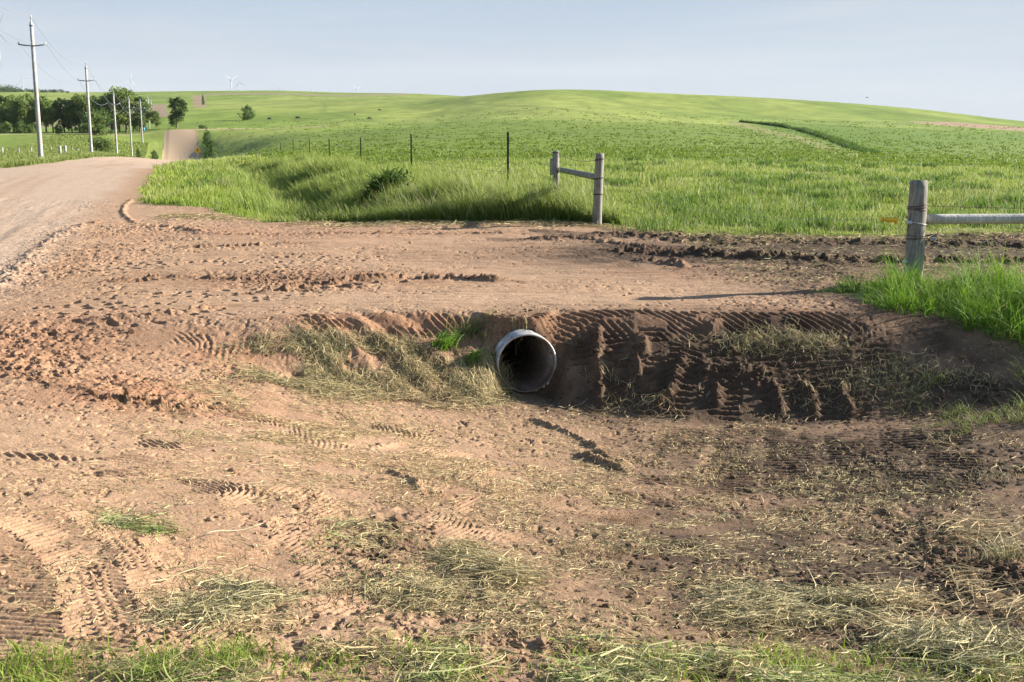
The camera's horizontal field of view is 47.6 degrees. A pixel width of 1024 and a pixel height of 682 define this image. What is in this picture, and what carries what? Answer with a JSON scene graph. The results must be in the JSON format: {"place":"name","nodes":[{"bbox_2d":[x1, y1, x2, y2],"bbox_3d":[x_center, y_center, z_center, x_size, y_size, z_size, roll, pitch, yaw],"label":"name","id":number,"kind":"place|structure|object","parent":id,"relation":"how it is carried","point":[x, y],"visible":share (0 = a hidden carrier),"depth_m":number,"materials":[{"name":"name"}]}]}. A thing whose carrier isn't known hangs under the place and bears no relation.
{"place":"outdoors","nodes":[
{"label":"outdoors","id":0,"kind":"place"},
{"bbox_2d":[0,129,198,302],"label":"road","id":1,"kind":"structure","parent":0,"point":[78,197],"depth_m":23.71,"materials":[{"name":"beige gravel"}]},
{"bbox_2d":[0,130,1023,681],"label":"ground","id":2,"kind":"structure","parent":0,"point":[54,408],"depth_m":7.14,"materials":[{"name":"soil"}]},
{"bbox_2d":[49,554,119,565],"bbox_3d":[-1.707,0.880,4.656,0.282,0.048,0.006,-6,12,-28],"label":"dry stalk","id":3,"kind":"object","parent":2,"relation":"on","point":[78,559],"visible":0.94,"depth_m":4.63,"materials":[{"name":"beige plant"}]},
{"bbox_2d":[203,523,262,534],"bbox_3d":[-1.274,0.860,5.312,0.011,0.045,0.340,8,13,38],"label":"dry stalk","id":4,"kind":"object","parent":2,"relation":"on","point":[230,530],"visible":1,"depth_m":5.29,"materials":[{"name":"beige plant"}]},
{"bbox_2d":[200,310,526,416],"bbox_3d":[-1.226,0.199,9.614,2.660,0.703,1.995,-6,12,-28],"label":"cut grass mat","id":5,"kind":"object","parent":2,"relation":"on","point":[475,386],"visible":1,"depth_m":9.69,"materials":[{"name":"plant"}]},
{"bbox_2d":[462,348,494,367],"bbox_3d":[-0.240,0.144,9.982,0.418,0.215,0.391,0,10,0],"label":"grass clump","id":6,"kind":"object","parent":5,"relation":"on","point":[471,357],"visible":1,"depth_m":9.98,"materials":[{"name":"green plant"}]},
{"bbox_2d":[392,578,485,590],"bbox_3d":[-0.302,0.975,4.642,0.401,0.048,0.004,1,11,6],"label":"dry stalk","id":7,"kind":"object","parent":2,"relation":"on","point":[430,585],"visible":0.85,"depth_m":4.64,"materials":[{"name":"beige plant"}]},
{"bbox_2d":[425,327,476,354],"bbox_3d":[-0.549,-0.002,10.063,0.468,0.239,0.667,4,11,19],"label":"grass clump","id":8,"kind":"object","parent":2,"relation":"on","point":[443,343],"visible":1,"depth_m":10.09,"materials":[{"name":"green plant"}]},
{"bbox_2d":[446,305,499,346],"bbox_3d":[-0.311,-0.153,10.336,0.620,0.352,0.458,5,11,23],"label":"grass clump","id":9,"kind":"object","parent":2,"relation":"on","point":[474,331],"visible":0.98,"depth_m":10.29,"materials":[{"name":"green plant"}]},
{"bbox_2d":[487,361,517,393],"bbox_3d":[-0.130,0.290,10.095,0.530,0.333,0.532,0,10,0],"label":"grass clump","id":10,"kind":"object","parent":2,"relation":"on","point":[507,388],"visible":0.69,"depth_m":10.06,"materials":[{"name":"plant"}]},
{"bbox_2d":[0,511,1023,681],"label":"foreground shoots","id":11,"kind":"object","parent":2,"relation":"on","point":[242,650],"visible":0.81,"depth_m":3.71,"materials":[{"name":"green plant"}]},
{"bbox_2d":[0,211,1023,681],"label":"straw litter","id":12,"kind":"object","parent":2,"relation":"on","point":[510,593],"visible":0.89,"depth_m":6.69,"materials":[{"name":"beige plant"}]},
{"bbox_2d":[0,492,1023,681],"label":"foreground hay","id":13,"kind":"object","parent":2,"relation":"on","point":[985,642],"visible":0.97,"depth_m":4.18,"materials":[{"name":"plant"}]},
{"bbox_2d":[0,227,1023,681],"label":"soil clods","id":14,"kind":"object","parent":2,"relation":"on","point":[398,519],"visible":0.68,"depth_m":5.74,"materials":[{"name":"brown soil"}]},
{"bbox_2d":[495,328,556,392],"bbox_3d":[-0.768,-0.668,14.702,0.534,0.534,9.636,-2,11,-11],"label":"culvert pipe","id":15,"kind":"object","parent":2,"relation":"in","point":[534,365],"visible":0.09,"depth_m":10.51,"materials":[{"name":"metal"}]},
{"bbox_2d":[550,151,604,224],"bbox_3d":[1.151,-2.837,21.534,0.278,1.366,4.006,-1,11,-8],"label":"fence brace","id":16,"kind":"object","parent":2,"relation":"on","point":[597,177],"visible":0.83,"depth_m":19.67,"materials":[{"name":"grey wood"}]},
{"bbox_2d":[278,310,1023,644],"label":"stubble","id":17,"kind":"object","parent":2,"relation":"on","point":[1003,553],"visible":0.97,"depth_m":6.47,"materials":[{"name":"beige plant"}]},
{"bbox_2d":[0,199,1023,316],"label":"driveway","id":18,"kind":"structure","parent":0,"point":[567,273],"depth_m":13.59,"materials":[{"name":"soil"}]},
{"bbox_2d":[902,180,1023,280],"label":"fence brace","id":19,"kind":"object","parent":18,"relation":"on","point":[919,218],"visible":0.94,"depth_m":11.88,"materials":[{"name":"grey wood"}]},
{"bbox_2d":[602,180,905,223],"bbox_3d":[2.641,-1.879,15.679,0.257,0.251,8.253,-3,11,-18],"label":"wire","id":20,"kind":"object","parent":19,"relation":"attached to","point":[890,219],"visible":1,"depth_m":11.99,"materials":[{"name":"plastic"}]},
{"bbox_2d":[0,107,1023,331],"bbox_3d":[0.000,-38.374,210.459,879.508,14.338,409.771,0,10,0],"label":"field","id":21,"kind":"structure","parent":0,"point":[153,136],"depth_m":238.27,"materials":[{"name":"green plant"}]},
{"bbox_2d":[0,95,13,132],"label":"tree","id":22,"kind":"object","parent":21,"relation":"on","point":[4,102],"visible":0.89,"depth_m":317.55,"materials":[{"name":"green plant"}]},
{"bbox_2d":[0,121,13,132],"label":"shrub","id":23,"kind":"object","parent":21,"relation":"on","point":[4,128],"visible":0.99,"depth_m":306.48,"materials":[{"name":"green plant"}]},
{"bbox_2d":[6,94,28,131],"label":"tree","id":24,"kind":"object","parent":21,"relation":"on","point":[12,95],"visible":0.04,"depth_m":327.23,"materials":[{"name":"green plant"}]},
{"bbox_2d":[6,98,31,129],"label":"tree","id":25,"kind":"object","parent":21,"relation":"on","point":[19,113],"visible":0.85,"depth_m":314.99,"materials":[{"name":"green plant"}]},
{"bbox_2d":[13,120,28,133],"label":"shrub","id":26,"kind":"object","parent":21,"relation":"on","point":[19,126],"visible":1,"depth_m":306.54,"materials":[{"name":"green plant"}]},
{"bbox_2d":[6,93,49,130],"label":"tree","id":27,"kind":"object","parent":21,"relation":"on","point":[30,101],"visible":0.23,"depth_m":322.87,"materials":[{"name":"green plant"}]},
{"bbox_2d":[18,15,45,156],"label":"utility pole","id":28,"kind":"object","parent":21,"relation":"on","point":[37,114],"visible":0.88,"depth_m":92.79,"materials":[{"name":"grey wood"}]},
{"bbox_2d":[0,42,131,113],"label":"power line","id":29,"kind":"object","parent":28,"relation":"attached to","point":[61,81],"visible":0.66,"depth_m":122.51,"materials":[{"name":"grey metal"}]},
{"bbox_2d":[0,6,150,101],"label":"power line","id":30,"kind":"object","parent":28,"relation":"attached to","point":[63,57],"visible":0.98,"depth_m":114.62,"materials":[{"name":"grey metal"}]},
{"bbox_2d":[1,30,153,113],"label":"power line","id":31,"kind":"object","parent":28,"relation":"attached to","point":[73,77],"visible":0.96,"depth_m":120.89,"materials":[{"name":"grey metal"}]},
{"bbox_2d":[25,122,41,132],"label":"shrub","id":32,"kind":"object","parent":21,"relation":"on","point":[32,127],"visible":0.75,"depth_m":308.09,"materials":[{"name":"green plant"}]},
{"bbox_2d":[1,146,78,153],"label":"field fence","id":33,"kind":"object","parent":21,"relation":"on","point":[59,149],"visible":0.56,"depth_m":120.36,"materials":[{"name":"grey wood"}]},
{"bbox_2d":[32,96,56,132],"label":"tree","id":34,"kind":"object","parent":21,"relation":"on","point":[45,105],"visible":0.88,"depth_m":318.16,"materials":[{"name":"green plant"}]},
{"bbox_2d":[44,100,58,131],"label":"tree","id":35,"kind":"object","parent":21,"relation":"on","point":[54,119],"visible":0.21,"depth_m":326.10,"materials":[{"name":"green plant"}]},
{"bbox_2d":[51,123,63,133],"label":"shrub","id":36,"kind":"object","parent":21,"relation":"on","point":[59,130],"visible":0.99,"depth_m":306.58,"materials":[{"name":"green plant"}]},
{"bbox_2d":[51,97,70,132],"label":"tree","id":37,"kind":"object","parent":21,"relation":"on","point":[58,103],"visible":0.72,"depth_m":322.64,"materials":[{"name":"green plant"}]},
{"bbox_2d":[61,99,81,132],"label":"tree","id":38,"kind":"object","parent":21,"relation":"on","point":[72,119],"visible":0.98,"depth_m":317.84,"materials":[{"name":"green plant"}]},
{"bbox_2d":[62,93,85,131],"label":"tree","id":39,"kind":"object","parent":21,"relation":"on","point":[73,99],"visible":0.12,"depth_m":323.83,"materials":[{"name":"green plant"}]},
{"bbox_2d":[0,134,148,167],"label":"roadside grass","id":40,"kind":"structure","parent":21,"relation":"on","point":[11,156],"depth_m":146.79,"materials":[{"name":"green plant"}]},
{"bbox_2d":[73,94,97,132],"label":"tree","id":41,"kind":"object","parent":21,"relation":"on","point":[82,104],"visible":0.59,"depth_m":317.70,"materials":[{"name":"green plant"}]},
{"bbox_2d":[77,61,94,151],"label":"utility pole","id":42,"kind":"object","parent":21,"relation":"on","point":[89,117],"visible":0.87,"depth_m":145.03,"materials":[{"name":"grey wood"}]},
{"bbox_2d":[73,111,108,134],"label":"shrub","id":43,"kind":"object","parent":21,"relation":"on","point":[83,127],"visible":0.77,"depth_m":305.54,"materials":[{"name":"green plant"}]},
{"bbox_2d":[89,95,101,108],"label":"tree","id":44,"kind":"object","parent":21,"relation":"on","point":[95,99],"visible":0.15,"depth_m":328.06,"materials":[{"name":"green plant"}]},
{"bbox_2d":[88,136,115,151],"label":"shrub","id":45,"kind":"object","parent":21,"relation":"on","point":[102,144],"visible":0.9,"depth_m":186.92,"materials":[{"name":"green plant"}]},
{"bbox_2d":[92,107,117,135],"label":"shrub","id":46,"kind":"object","parent":21,"relation":"on","point":[108,117],"visible":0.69,"depth_m":307.83,"materials":[{"name":"green plant"}]},
{"bbox_2d":[98,93,123,132],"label":"tree","id":47,"kind":"object","parent":21,"relation":"on","point":[105,101],"visible":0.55,"depth_m":322.44,"materials":[{"name":"green plant"}]},
{"bbox_2d":[107,92,117,152],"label":"utility pole","id":48,"kind":"object","parent":21,"relation":"on","point":[115,129],"visible":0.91,"depth_m":201.41,"materials":[{"name":"grey wood"}]},
{"bbox_2d":[94,90,133,131],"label":"tree","id":49,"kind":"object","parent":21,"relation":"on","point":[118,127],"visible":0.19,"depth_m":325.81,"materials":[{"name":"green plant"}]},
{"bbox_2d":[108,85,140,132],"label":"tree","id":50,"kind":"object","parent":21,"relation":"on","point":[123,93],"visible":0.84,"depth_m":321.32,"materials":[{"name":"green plant"}]},
{"bbox_2d":[124,96,132,156],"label":"utility pole","id":51,"kind":"object","parent":21,"relation":"on","point":[130,127],"visible":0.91,"depth_m":245.73,"materials":[{"name":"grey wood"}]},
{"bbox_2d":[135,148,140,157],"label":"shrub","id":52,"kind":"object","parent":21,"relation":"on","point":[138,152],"visible":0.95,"depth_m":251.70,"materials":[{"name":"green plant"}]},
{"bbox_2d":[131,94,145,131],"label":"tree","id":53,"kind":"object","parent":21,"relation":"on","point":[134,96],"visible":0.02,"depth_m":329.01,"materials":[{"name":"green plant"}]},
{"bbox_2d":[136,101,142,141],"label":"utility pole","id":54,"kind":"object","parent":21,"relation":"on","point":[140,108],"visible":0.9,"depth_m":294.61,"materials":[{"name":"grey wood"}]},
{"bbox_2d":[131,96,149,131],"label":"tree","id":55,"kind":"object","parent":21,"relation":"on","point":[144,111],"visible":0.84,"depth_m":323.69,"materials":[{"name":"green plant"}]},
{"bbox_2d":[144,102,157,129],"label":"tree","id":56,"kind":"object","parent":21,"relation":"on","point":[150,115],"visible":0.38,"depth_m":338.80,"materials":[{"name":"green plant"}]},
{"bbox_2d":[149,150,158,158],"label":"shrub","id":57,"kind":"object","parent":21,"relation":"on","point":[154,153],"visible":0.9,"depth_m":254.56,"materials":[{"name":"green plant"}]},
{"bbox_2d":[150,111,161,127],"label":"tree","id":58,"kind":"object","parent":21,"relation":"on","point":[156,119],"visible":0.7,"depth_m":353.40,"materials":[{"name":"green plant"}]},
{"bbox_2d":[167,96,187,127],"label":"tree","id":59,"kind":"object","parent":21,"relation":"on","point":[179,108],"visible":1,"depth_m":337.51,"materials":[{"name":"green plant"}]},
{"bbox_2d":[198,124,207,128],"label":"shrub","id":60,"kind":"object","parent":21,"relation":"on","point":[200,126],"visible":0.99,"depth_m":326.20,"materials":[{"name":"green plant"}]},
{"bbox_2d":[201,127,217,158],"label":"shrub","id":61,"kind":"object","parent":21,"relation":"on","point":[208,142],"visible":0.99,"depth_m":236.27,"materials":[{"name":"green plant"}]},
{"bbox_2d":[138,153,355,221],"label":"verge grass","id":62,"kind":"structure","parent":21,"relation":"on","point":[166,172],"depth_m":31.06,"materials":[{"name":"green plant"}]},
{"bbox_2d":[343,164,414,209],"bbox_3d":[-2.632,-3.138,24.265,1.687,1.105,2.241,0,10,0],"label":"weed","id":63,"kind":"object","parent":21,"relation":"on","point":[385,178],"visible":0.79,"depth_m":23.88,"materials":[{"name":"green plant"}]},
{"bbox_2d":[143,146,622,224],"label":"tall grass","id":64,"kind":"structure","parent":21,"relation":"on","point":[429,196],"depth_m":22.28,"materials":[{"name":"green plant"}]},
{"bbox_2d":[280,131,552,184],"bbox_3d":[-10.878,-11.366,69.464,0.417,2.692,96.457,-3,11,-14],"label":"wire fence","id":65,"kind":"object","parent":21,"relation":"on","point":[411,152],"visible":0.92,"depth_m":36.62,"materials":[{"name":"metal"}]},
{"bbox_2d":[197,108,1023,167],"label":"grazed tufts","id":66,"kind":"object","parent":21,"relation":"on","point":[936,158],"visible":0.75,"depth_m":99.01,"materials":[{"name":"green plant"}]},
{"bbox_2d":[739,119,880,153],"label":"crop edge","id":67,"kind":"object","parent":21,"relation":"on","point":[839,141],"visible":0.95,"depth_m":173.67,"materials":[{"name":"green plant"}]},
{"bbox_2d":[0,89,1023,127],"bbox_3d":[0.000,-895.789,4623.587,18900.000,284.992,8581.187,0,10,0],"label":"hills","id":68,"kind":"structure","parent":0,"point":[263,104],"depth_m":531.25,"materials":[{"name":"green plant"}]},
{"bbox_2d":[0,84,69,92],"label":"distant wood","id":69,"kind":"object","parent":68,"relation":"on","point":[7,89],"visible":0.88,"depth_m":1380.07,"materials":[{"name":"green plant"}]},
{"bbox_2d":[237,104,255,119],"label":"tree","id":70,"kind":"object","parent":68,"relation":"on","point":[247,114],"visible":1,"depth_m":411.45,"materials":[{"name":"green plant"}]},
{"bbox_2d":[384,151,1023,236],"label":"pasture grass","id":71,"kind":"structure","parent":0,"point":[955,187],"depth_m":26.57,"materials":[{"name":"green plant"}]},
{"bbox_2d":[810,233,1023,439],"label":"lush grass","id":72,"kind":"structure","parent":0,"point":[990,291],"depth_m":10.68,"materials":[{"name":"green plant"}]}
]}

